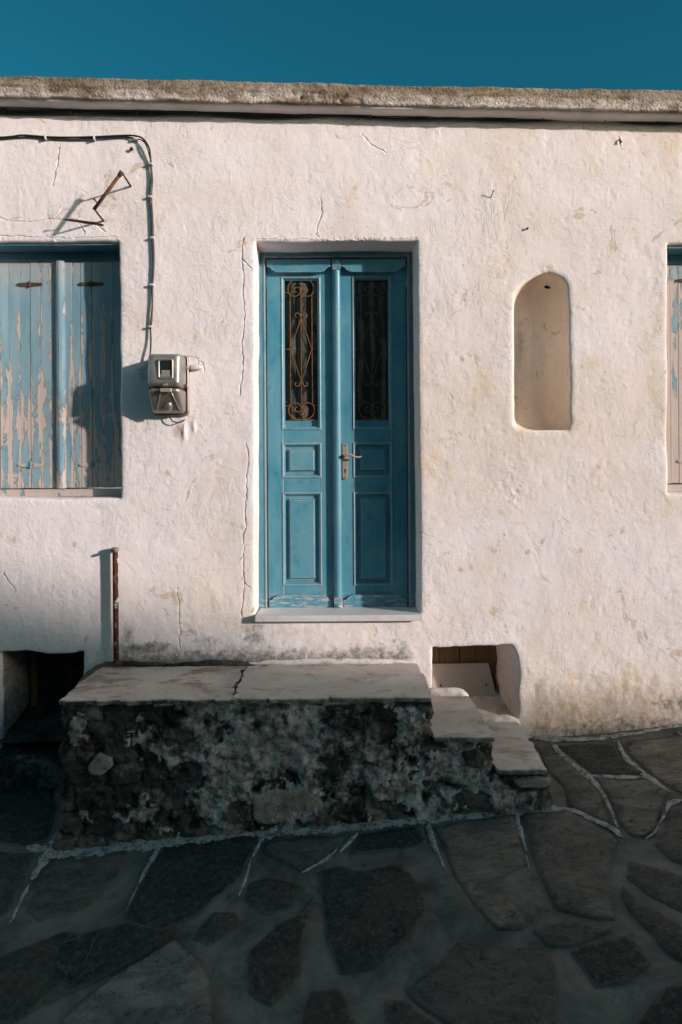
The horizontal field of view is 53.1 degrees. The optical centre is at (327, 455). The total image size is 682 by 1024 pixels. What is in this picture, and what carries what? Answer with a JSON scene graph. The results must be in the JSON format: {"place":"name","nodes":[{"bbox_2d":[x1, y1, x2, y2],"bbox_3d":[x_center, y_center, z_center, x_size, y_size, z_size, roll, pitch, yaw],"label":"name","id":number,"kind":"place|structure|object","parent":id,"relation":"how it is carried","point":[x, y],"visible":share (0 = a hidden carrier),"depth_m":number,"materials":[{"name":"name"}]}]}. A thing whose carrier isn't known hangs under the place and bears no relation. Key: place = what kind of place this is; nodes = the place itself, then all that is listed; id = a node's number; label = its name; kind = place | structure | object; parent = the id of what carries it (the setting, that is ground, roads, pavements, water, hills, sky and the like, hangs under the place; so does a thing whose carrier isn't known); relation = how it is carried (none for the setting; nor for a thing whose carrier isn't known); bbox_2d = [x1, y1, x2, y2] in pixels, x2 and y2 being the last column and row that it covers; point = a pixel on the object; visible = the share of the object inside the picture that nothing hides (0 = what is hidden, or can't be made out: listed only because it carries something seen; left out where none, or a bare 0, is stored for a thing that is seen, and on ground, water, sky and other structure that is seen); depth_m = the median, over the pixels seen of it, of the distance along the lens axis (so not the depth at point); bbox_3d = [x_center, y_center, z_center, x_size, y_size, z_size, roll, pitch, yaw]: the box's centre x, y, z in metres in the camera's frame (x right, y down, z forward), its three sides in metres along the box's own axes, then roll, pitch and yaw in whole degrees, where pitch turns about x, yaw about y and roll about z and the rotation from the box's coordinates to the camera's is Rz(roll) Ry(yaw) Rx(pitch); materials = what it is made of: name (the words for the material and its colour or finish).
{"place":"outdoors","nodes":[
{"label":"outdoors","id":0,"kind":"place"},
{"bbox_2d":[0,724,681,1023],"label":"pavement","id":1,"kind":"structure","parent":0,"point":[566,908],"depth_m":2.74,"materials":[{"name":"grey stone"}]},
{"bbox_2d":[0,746,62,792],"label":"step","id":2,"kind":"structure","parent":1,"relation":"on","point":[26,769],"depth_m":3.81,"materials":[{"name":"grey stone"}]},
{"bbox_2d":[52,658,553,850],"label":"entrance steps","id":3,"kind":"structure","parent":1,"relation":"on","point":[147,751],"depth_m":3.32,"materials":[{"name":"stone"}]},
{"bbox_2d":[0,76,681,748],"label":"house","id":4,"kind":"structure","parent":1,"relation":"on","point":[434,416],"depth_m":3.90,"materials":[{"name":"paint"}]},
{"bbox_2d":[0,243,121,496],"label":"shutters","id":5,"kind":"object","parent":4,"relation":"in","point":[60,303],"depth_m":4.07,"materials":[{"name":"blue paint"}]},
{"bbox_2d":[0,134,154,388],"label":"wall cable","id":6,"kind":"object","parent":4,"relation":"attached to","point":[150,197],"depth_m":3.88,"materials":[{"name":"plastic"}]},
{"bbox_2d":[65,170,131,225],"bbox_3d":[-1.304,-1.432,3.804,0.395,0.242,0.252,0,0,0],"label":"wall bracket","id":7,"kind":"object","parent":4,"relation":"attached to","point":[120,174],"depth_m":3.72,"materials":[{"name":"metal"}]},
{"bbox_2d":[111,547,118,663],"bbox_3d":[-1.197,0.848,3.865,0.042,0.652,0.110,0,0,0],"label":"standpipe","id":8,"kind":"object","parent":4,"relation":"attached to","point":[114,550],"visible":1,"depth_m":3.84,"materials":[{"name":"metal"}]},
{"bbox_2d":[148,354,201,415],"bbox_3d":[-0.854,-0.396,3.808,0.282,0.344,0.204,0,0,0],"label":"electricity meter","id":9,"kind":"object","parent":4,"relation":"attached to","point":[168,379],"visible":1,"depth_m":3.74,"materials":[{"name":"metal"}]},
{"bbox_2d":[160,361,171,375],"bbox_3d":[-0.883,-0.470,3.725,0.072,0.099,0.009,0,0,0],"label":"window glass","id":10,"kind":"structure","parent":9,"relation":"in","point":[165,366],"depth_m":3.72,"materials":[{"name":"black glass"}]},
{"bbox_2d":[266,259,333,607],"bbox_3d":[-0.153,-0.130,4.136,0.421,2.106,0.084,0,0,0],"label":"door leaf","id":11,"kind":"structure","parent":4,"relation":"in","point":[299,291],"depth_m":4.13,"materials":[{"name":"blue paint"}]},
{"bbox_2d":[0,108,681,124],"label":"eaves cable","id":12,"kind":"object","parent":4,"relation":"attached to","point":[137,112],"visible":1,"depth_m":3.88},
{"bbox_2d":[332,259,407,607],"bbox_3d":[0.257,-0.132,4.123,0.447,2.106,0.110,0,0,0],"label":"door leaf","id":13,"kind":"structure","parent":4,"relation":"in","point":[370,423],"depth_m":4.13,"materials":[{"name":"blue paint"}]},
{"bbox_2d":[432,663,495,696],"bbox_3d":[0.767,1.427,4.175,0.544,0.289,0.085,0,0,0],"label":"leaning board","id":14,"kind":"object","parent":4,"relation":"attached to","point":[472,679],"visible":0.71,"depth_m":4.18,"materials":[{"name":"white wood"}]},
{"bbox_2d":[666,245,681,491],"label":"window","id":15,"kind":"structure","parent":4,"relation":"in","point":[673,322],"depth_m":4.07,"materials":[{"name":"blue paint"}]}
]}

